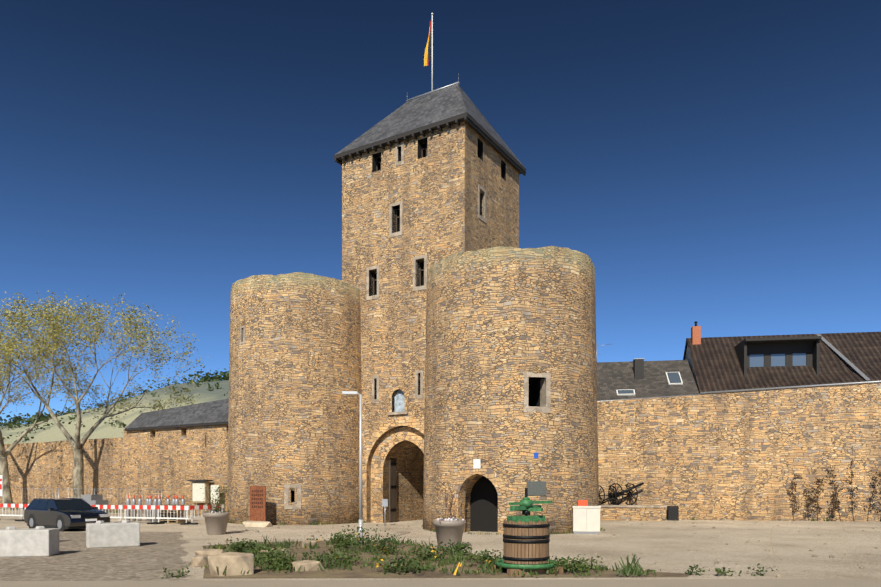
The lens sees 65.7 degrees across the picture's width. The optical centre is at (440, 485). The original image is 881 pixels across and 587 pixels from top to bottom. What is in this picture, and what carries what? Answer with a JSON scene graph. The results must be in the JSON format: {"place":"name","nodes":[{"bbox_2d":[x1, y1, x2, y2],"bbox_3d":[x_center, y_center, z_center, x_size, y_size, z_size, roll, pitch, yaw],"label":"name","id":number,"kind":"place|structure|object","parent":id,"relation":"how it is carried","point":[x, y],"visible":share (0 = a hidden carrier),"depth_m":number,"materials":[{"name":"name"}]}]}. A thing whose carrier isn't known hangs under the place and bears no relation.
{"place":"outdoors","nodes":[
{"label":"outdoors","id":0,"kind":"place"},
{"bbox_2d":[0,475,2,495],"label":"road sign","id":1,"kind":"object","parent":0,"point":[1,485],"visible":0.71,"depth_m":22.61,"materials":[{"name":"white metal"}]},
{"bbox_2d":[0,380,228,443],"bbox_3d":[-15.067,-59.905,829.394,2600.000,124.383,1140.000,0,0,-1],"label":"vineyard hill","id":2,"kind":"structure","parent":0,"point":[102,430],"depth_m":504.11,"materials":[{"name":"plant"}]},
{"bbox_2d":[0,368,228,441],"bbox_3d":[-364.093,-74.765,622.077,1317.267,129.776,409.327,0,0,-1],"label":"distant trees","id":3,"kind":"object","parent":2,"relation":"on","point":[207,378],"visible":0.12,"depth_m":612.54,"materials":[{"name":"green plant"}]},
{"bbox_2d":[125,422,227,430],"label":"wall roof eaves","id":4,"kind":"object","parent":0,"point":[180,426],"depth_m":47.86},
{"bbox_2d":[125,398,228,428],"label":"roof","id":5,"kind":"structure","parent":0,"point":[211,411],"depth_m":48.36,"materials":[{"name":"grey stone"}]},
{"bbox_2d":[0,509,880,586],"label":"plaza ground","id":6,"kind":"structure","parent":0,"point":[75,562],"depth_m":20.52,"materials":[{"name":"beige gravel"}]},
{"bbox_2d":[0,504,28,520],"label":"barriers","id":7,"kind":"object","parent":6,"relation":"on","point":[15,506],"visible":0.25,"depth_m":39.83,"materials":[{"name":"red paint"}]},
{"bbox_2d":[0,526,58,556],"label":"concrete block","id":8,"kind":"object","parent":6,"relation":"on","point":[39,541],"depth_m":19.86,"materials":[{"name":"grey concrete"}]},
{"bbox_2d":[27,514,85,531],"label":"car wheel arches","id":9,"kind":"object","parent":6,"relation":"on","point":[64,527],"visible":0.33,"depth_m":30.86,"materials":[{"name":"black plastic"}]},
{"bbox_2d":[0,320,115,510],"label":"tree","id":10,"kind":"object","parent":6,"relation":"on","point":[7,494],"visible":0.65,"depth_m":56.20,"materials":[{"name":"beige plant"}]},
{"bbox_2d":[0,308,130,428],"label":"plane tree leaves","id":11,"kind":"object","parent":10,"relation":"on","point":[62,375],"visible":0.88,"depth_m":56.45,"materials":[{"name":"green plant"}]},
{"bbox_2d":[24,498,109,526],"bbox_3d":[-17.686,1.244,32.215,4.614,1.225,2.200,0,0,36],"label":"car body","id":12,"kind":"object","parent":6,"relation":"on","point":[48,511],"visible":0.85,"depth_m":31.56,"materials":[{"name":"metal"}]},
{"bbox_2d":[28,516,66,530],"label":"wheel rims","id":13,"kind":"object","parent":12,"relation":"attached to","point":[59,523],"visible":0.27,"depth_m":30.87,"materials":[{"name":"silver metal"}]},
{"bbox_2d":[70,514,108,520],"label":"headlights","id":14,"kind":"object","parent":12,"relation":"attached to","point":[95,518],"visible":0.54,"depth_m":30.87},
{"bbox_2d":[21,488,161,515],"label":"site fence","id":15,"kind":"object","parent":6,"relation":"on","point":[94,493],"visible":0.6,"depth_m":44.40,"materials":[{"name":"silver metal"}]},
{"bbox_2d":[81,494,108,513],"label":"site machine","id":16,"kind":"object","parent":6,"relation":"on","point":[93,499],"visible":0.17,"depth_m":42.30,"materials":[{"name":"grey metal"}]},
{"bbox_2d":[0,304,197,497],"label":"tree","id":17,"kind":"object","parent":6,"relation":"on","point":[77,444],"visible":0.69,"depth_m":51.19,"materials":[{"name":"beige plant"}]},
{"bbox_2d":[0,289,208,414],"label":"plane tree leaves","id":18,"kind":"object","parent":17,"relation":"on","point":[64,309],"visible":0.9,"depth_m":51.69,"materials":[{"name":"green plant"}]},
{"bbox_2d":[86,520,139,547],"bbox_3d":[-11.157,1.641,23.225,1.600,0.890,0.800,0,0,-31],"label":"concrete block","id":19,"kind":"object","parent":6,"relation":"on","point":[123,533],"depth_m":22.89,"materials":[{"name":"grey concrete"}]},
{"bbox_2d":[0,423,227,515],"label":"town wall","id":20,"kind":"structure","parent":6,"relation":"on","point":[170,462],"depth_m":50.81,"materials":[{"name":"stone"}]},
{"bbox_2d":[92,505,188,524],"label":"construction barriers","id":21,"kind":"object","parent":6,"relation":"on","point":[152,507],"visible":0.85,"depth_m":36.77,"materials":[{"name":"red paint"}]},
{"bbox_2d":[126,495,184,521],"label":"gas bottles","id":22,"kind":"object","parent":6,"relation":"on","point":[149,501],"visible":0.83,"depth_m":39.08,"materials":[{"name":"grey metal"}]},
{"bbox_2d":[159,504,186,523],"bbox_3d":[-14.727,1.579,37.460,1.200,1.015,0.800,0,0,14],"label":"pallet stack","id":23,"kind":"object","parent":6,"relation":"on","point":[173,515],"visible":0.52,"depth_m":37.24,"materials":[{"name":"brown wood"}]},
{"bbox_2d":[187,480,219,515],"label":"notice boards","id":24,"kind":"object","parent":6,"relation":"on","point":[198,496],"visible":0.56,"depth_m":45.88,"materials":[{"name":"white wood"}]},
{"bbox_2d":[189,505,223,524],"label":"barriers","id":25,"kind":"object","parent":6,"relation":"on","point":[197,507],"visible":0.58,"depth_m":36.56,"materials":[{"name":"red paint"}]},
{"bbox_2d":[203,489,229,534],"bbox_3d":[-9.515,1.117,28.957,1.070,1.938,1.070,0,0,-1],"label":"planter","id":26,"kind":"object","parent":6,"relation":"on","point":[216,523],"depth_m":28.60,"materials":[{"name":"beige ceramic"}]},
{"bbox_2d":[200,483,232,512],"bbox_3d":[-9.512,0.560,29.001,1.361,1.389,0.869,0,0,-41],"label":"planter shrub","id":27,"kind":"object","parent":26,"relation":"on","point":[217,500],"visible":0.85,"depth_m":28.97,"materials":[{"name":"green plant"}]},
{"bbox_2d":[242,521,273,526],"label":"stone plinth","id":28,"kind":"structure","parent":6,"relation":"on","point":[256,524],"depth_m":34.03,"materials":[{"name":"beige stone"}]},
{"bbox_2d":[250,486,265,520],"bbox_3d":[-9.326,0.936,34.758,1.000,1.800,0.046,0,0,24],"label":"corten stele","id":29,"kind":"object","parent":28,"relation":"on","point":[257,503],"visible":0.96,"depth_m":34.73,"materials":[{"name":"metal"}]},
{"bbox_2d":[227,272,362,524],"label":"round tower","id":30,"kind":"structure","parent":6,"relation":"on","point":[294,370],"depth_m":36.23,"materials":[{"name":"stone"}]},
{"bbox_2d":[382,499,387,525],"bbox_3d":[-2.822,1.396,34.684,0.280,1.380,0.100,0,0,-1],"label":"info post","id":31,"kind":"object","parent":6,"relation":"on","point":[384,503],"visible":1,"depth_m":34.64,"materials":[{"name":"silver metal"}]},
{"bbox_2d":[342,121,518,522],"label":"gate tower","id":32,"kind":"structure","parent":6,"relation":"on","point":[435,190],"depth_m":37.06,"materials":[{"name":"beige stone"}]},
{"bbox_2d":[389,458,395,521],"bbox_3d":[-2.684,0.211,38.303,0.135,3.650,0.602,0,0,31],"label":"gate door","id":33,"kind":"structure","parent":32,"relation":"attached to","point":[392,489],"depth_m":38.22,"materials":[{"name":"brown wood"}]},
{"bbox_2d":[362,386,423,522],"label":"gate arch stones","id":34,"kind":"object","parent":32,"relation":"attached to","point":[413,432],"visible":0.71,"depth_m":37.77,"materials":[{"name":"beige stone"}]},
{"bbox_2d":[387,411,407,414],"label":"niche sill","id":35,"kind":"structure","parent":32,"relation":"attached to","point":[397,413],"depth_m":36.76,"materials":[{"name":"beige stone"}]},
{"bbox_2d":[395,390,403,411],"bbox_3d":[-2.142,-4.589,37.050,0.840,1.250,0.040,0,0,31],"label":"statue niche","id":36,"kind":"object","parent":32,"relation":"attached to","point":[399,400],"visible":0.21,"depth_m":37.08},
{"bbox_2d":[366,142,486,402],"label":"window frames","id":37,"kind":"structure","parent":32,"relation":"attached to","point":[398,155],"depth_m":36.70,"materials":[{"name":"beige stone"}]},
{"bbox_2d":[335,84,523,166],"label":"tower roof","id":38,"kind":"structure","parent":32,"relation":"on","point":[440,105],"depth_m":37.83,"materials":[{"name":"grey stone"}]},
{"bbox_2d":[431,13,432,90],"bbox_3d":[-0.481,-24.974,39.598,0.120,4.920,0.114,0,0,31],"label":"flag pole","id":39,"kind":"object","parent":38,"relation":"on","point":[432,52],"visible":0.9,"depth_m":39.57,"materials":[{"name":"metal"}]},
{"bbox_2d":[424,19,431,65],"bbox_3d":[-0.744,-25.849,39.758,0.495,2.770,0.262,0,0,31],"label":"flag","id":40,"kind":"object","parent":39,"relation":"attached to","point":[427,56],"visible":1,"depth_m":39.72,"materials":[{"name":"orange fabric"}]},
{"bbox_2d":[406,74,459,101],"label":"roof ridge","id":41,"kind":"structure","parent":38,"relation":"on","point":[441,88],"depth_m":39.44,"materials":[{"name":"grey metal"}]},
{"bbox_2d":[334,112,525,175],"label":"roof eaves","id":42,"kind":"object","parent":32,"relation":"attached to","point":[480,130],"visible":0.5,"depth_m":36.60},
{"bbox_2d":[0,507,880,534],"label":"weed leaves","id":43,"kind":"object","parent":6,"relation":"on","point":[564,532],"visible":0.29,"depth_m":35.91,"materials":[{"name":"yellow plant"}]},
{"bbox_2d":[203,541,688,577],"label":"planting bed soil","id":44,"kind":"structure","parent":6,"relation":"on","point":[353,572],"depth_m":16.31,"materials":[{"name":"brown soil"}]},
{"bbox_2d":[191,554,209,566],"bbox_3d":[-6.151,1.956,17.710,0.537,0.322,0.717,0,0,14],"label":"rock","id":45,"kind":"object","parent":44,"relation":"on","point":[200,560],"visible":0.6,"depth_m":17.41,"materials":[{"name":"stone"}]},
{"bbox_2d":[195,549,222,555],"bbox_3d":[-6.783,1.994,20.018,0.772,0.245,0.505,0,0,-13],"label":"rock","id":46,"kind":"object","parent":44,"relation":"on","point":[210,551],"visible":0.56,"depth_m":19.82,"materials":[{"name":"stone"}]},
{"bbox_2d":[208,552,253,575],"bbox_3d":[-4.893,1.837,15.931,1.044,0.560,0.638,0,0,-18],"label":"rock","id":47,"kind":"object","parent":44,"relation":"on","point":[235,563],"visible":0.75,"depth_m":15.66,"materials":[{"name":"stone"}]},
{"bbox_2d":[260,548,288,558],"bbox_3d":[-4.677,1.940,19.274,0.607,0.352,0.769,0,0,32],"label":"rock","id":48,"kind":"object","parent":44,"relation":"on","point":[275,552],"visible":0.15,"depth_m":19.11,"materials":[{"name":"stone"}]},
{"bbox_2d":[292,560,324,570],"bbox_3d":[-3.211,1.966,16.558,0.716,0.301,0.522,0,0,-41],"label":"rock","id":49,"kind":"object","parent":44,"relation":"on","point":[310,565],"visible":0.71,"depth_m":16.39,"materials":[{"name":"stone"}]},
{"bbox_2d":[302,540,316,547],"bbox_3d":[-4.312,1.961,22.456,0.445,0.311,0.643,0,0,-26],"label":"rock","id":50,"kind":"object","parent":44,"relation":"on","point":[314,542],"visible":0.5,"depth_m":22.20,"materials":[{"name":"stone"}]},
{"bbox_2d":[342,391,362,544],"bbox_3d":[-3.023,-0.569,23.468,0.695,5.310,0.180,0,0,-1],"label":"street lamp","id":51,"kind":"object","parent":44,"relation":"on","point":[360,449],"visible":0.85,"depth_m":23.45,"materials":[{"name":"grey metal"}]},
{"bbox_2d":[186,522,660,576],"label":"weed leaves","id":52,"kind":"object","parent":44,"relation":"on","point":[281,562],"visible":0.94,"depth_m":17.55,"materials":[{"name":"green plant"}]},
{"bbox_2d":[495,497,557,569],"bbox_3d":[2.102,1.106,16.294,1.600,1.640,1.480,0,0,-21],"label":"wine press","id":53,"kind":"object","parent":44,"relation":"on","point":[526,503],"visible":0.67,"depth_m":16.10,"materials":[{"name":"green metal"}]},
{"bbox_2d":[492,519,562,575],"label":"wooden barrel staves","id":54,"kind":"object","parent":53,"relation":"on","point":[522,550],"visible":0.56,"depth_m":15.81,"materials":[{"name":"brown wood"}]},
{"bbox_2d":[503,488,549,560],"bbox_3d":[2.052,0.976,16.275,1.137,1.820,1.124,0,0,-21],"label":"wine press iron","id":55,"kind":"object","parent":54,"relation":"attached to","point":[526,512],"visible":0.69,"depth_m":15.81,"materials":[{"name":"metal"}]},
{"bbox_2d":[433,483,465,548],"bbox_3d":[0.321,1.005,22.591,1.119,2.163,1.070,0,0,-1],"label":"flower pot","id":56,"kind":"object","parent":6,"relation":"on","point":[446,531],"depth_m":22.24,"materials":[{"name":"beige concrete"}]},
{"bbox_2d":[161,563,776,578],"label":"weed leaves","id":57,"kind":"object","parent":6,"relation":"on","point":[719,571],"visible":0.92,"depth_m":15.67,"materials":[{"name":"green plant"}]},
{"bbox_2d":[451,464,506,534],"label":"pedestrian arch stones","id":58,"kind":"object","parent":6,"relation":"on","point":[466,476],"visible":0.73,"depth_m":29.27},
{"bbox_2d":[423,246,598,533],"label":"round tower","id":59,"kind":"structure","parent":6,"relation":"on","point":[500,320],"depth_m":29.38,"materials":[{"name":"stone"}]},
{"bbox_2d":[240,325,550,508],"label":"window surrounds","id":60,"kind":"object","parent":59,"relation":"attached to","point":[545,396],"depth_m":29.08,"materials":[{"name":"beige stone"}]},
{"bbox_2d":[473,459,480,468],"bbox_3d":[1.582,-0.914,29.229,0.320,0.400,0.120,0,0,25],"label":"sign","id":61,"kind":"object","parent":59,"relation":"attached to","point":[476,463],"visible":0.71,"depth_m":29.17,"materials":[{"name":"white paint"}]},
{"bbox_2d":[470,476,497,531],"bbox_3d":[2.207,0.686,30.561,2.040,3.200,0.100,0,0,25],"label":"arched doorway","id":62,"kind":"structure","parent":59,"relation":"attached to","point":[484,506],"depth_m":30.61,"materials":[{"name":"black"}]},
{"bbox_2d":[527,481,545,495],"bbox_3d":[4.062,0.136,28.876,0.840,0.600,0.060,0,0,-10],"label":"sign panel","id":63,"kind":"object","parent":59,"relation":"attached to","point":[536,488],"visible":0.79,"depth_m":28.84,"materials":[{"name":"grey metal"}]},
{"bbox_2d":[162,520,876,576],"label":"plaza pebbles","id":64,"kind":"object","parent":6,"relation":"on","point":[749,541],"visible":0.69,"depth_m":22.15,"materials":[{"name":"stone"}]},
{"bbox_2d":[572,500,600,533],"bbox_3d":[6.234,1.361,29.154,1.180,1.450,0.480,0,0,7],"label":"utility cabinet","id":65,"kind":"object","parent":6,"relation":"on","point":[586,518],"visible":1,"depth_m":28.95,"materials":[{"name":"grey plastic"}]},
{"bbox_2d":[600,507,665,520],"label":"low stone wall","id":66,"kind":"structure","parent":6,"relation":"on","point":[629,514],"depth_m":40.05,"materials":[{"name":"stone"}]},
{"bbox_2d":[599,482,643,504],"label":"cannon","id":67,"kind":"object","parent":66,"relation":"on","point":[616,495],"visible":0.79,"depth_m":40.78,"materials":[{"name":"black metal"}]},
{"bbox_2d":[599,505,666,507],"bbox_3d":[11.206,1.246,40.714,4.200,0.120,1.420,0,0,9],"label":"low wall coping","id":68,"kind":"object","parent":66,"relation":"on","point":[651,506],"depth_m":39.92,"materials":[{"name":"beige stone"}]},
{"bbox_2d":[667,506,678,520],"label":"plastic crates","id":69,"kind":"object","parent":6,"relation":"on","point":[672,513],"visible":1,"depth_m":40.26,"materials":[{"name":"black plastic"}]},
{"bbox_2d":[597,383,880,521],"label":"town wall","id":70,"kind":"structure","parent":6,"relation":"on","point":[804,454],"depth_m":40.25,"materials":[{"name":"stone"}]},
{"bbox_2d":[0,0,880,425],"label":"sky","id":71,"kind":"structure","parent":0,"point":[715,164],"materials":[{"name":"blue"}]},
{"bbox_2d":[685,344,699,393],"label":"house walls","id":72,"kind":"structure","parent":0,"point":[688,358],"depth_m":44.71,"materials":[{"name":"beige paint"}]},
{"bbox_2d":[683,332,880,394],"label":"house roof","id":73,"kind":"structure","parent":72,"relation":"attached to","point":[716,364],"depth_m":42.15,"materials":[{"name":"brown tile"}]},
{"bbox_2d":[691,326,700,344],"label":"brick chimney","id":74,"kind":"object","parent":73,"relation":"on","point":[695,334],"visible":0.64,"depth_m":44.85,"materials":[{"name":"orange brick"}]},
{"bbox_2d":[734,336,821,392],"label":"dormer frame","id":75,"kind":"object","parent":73,"relation":"attached to","point":[741,349],"visible":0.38,"depth_m":41.52,"materials":[{"name":"grey metal"}]},
{"bbox_2d":[750,353,805,366],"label":"dormer windows","id":76,"kind":"structure","parent":75,"relation":"in","point":[757,360],"depth_m":42.23,"materials":[{"name":"glass"}]},
{"bbox_2d":[747,342,812,387],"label":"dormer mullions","id":77,"kind":"object","parent":75,"relation":"in","point":[767,350],"visible":0.44,"depth_m":42.10,"materials":[{"name":"black wood"}]},
{"bbox_2d":[700,380,880,394],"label":"house gutter","id":78,"kind":"object","parent":73,"relation":"attached to","point":[793,387],"visible":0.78,"depth_m":40.28,"materials":[{"name":"grey metal"}]},
{"bbox_2d":[816,334,870,380],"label":"roof flashing","id":79,"kind":"object","parent":73,"relation":"on","point":[846,360],"visible":0.86,"depth_m":41.64,"materials":[{"name":"silver metal"}]},
{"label":"house walls","id":80,"kind":"object","parent":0,"visible":0},
{"bbox_2d":[597,360,698,400],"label":"house roof","id":81,"kind":"structure","parent":80,"relation":"on","point":[612,377],"depth_m":43.72,"materials":[{"name":"grey stone"}]},
{"bbox_2d":[616,389,634,395],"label":"roof window","id":82,"kind":"structure","parent":81,"relation":"on","point":[628,392],"depth_m":42.44,"materials":[{"name":"white paint"}]},
{"bbox_2d":[633,359,643,379],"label":"slate chimney","id":83,"kind":"object","parent":81,"relation":"on","point":[638,368],"visible":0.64,"depth_m":43.87,"materials":[{"name":"grey stone"}]},
{"bbox_2d":[597,394,699,401],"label":"house gutter","id":84,"kind":"object","parent":81,"relation":"attached to","point":[649,397],"visible":0.19,"depth_m":41.61,"materials":[{"name":"grey metal"}]},
{"bbox_2d":[665,372,682,384],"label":"roof window","id":85,"kind":"structure","parent":81,"relation":"on","point":[673,378],"depth_m":43.12,"materials":[{"name":"white glass"}]}
]}

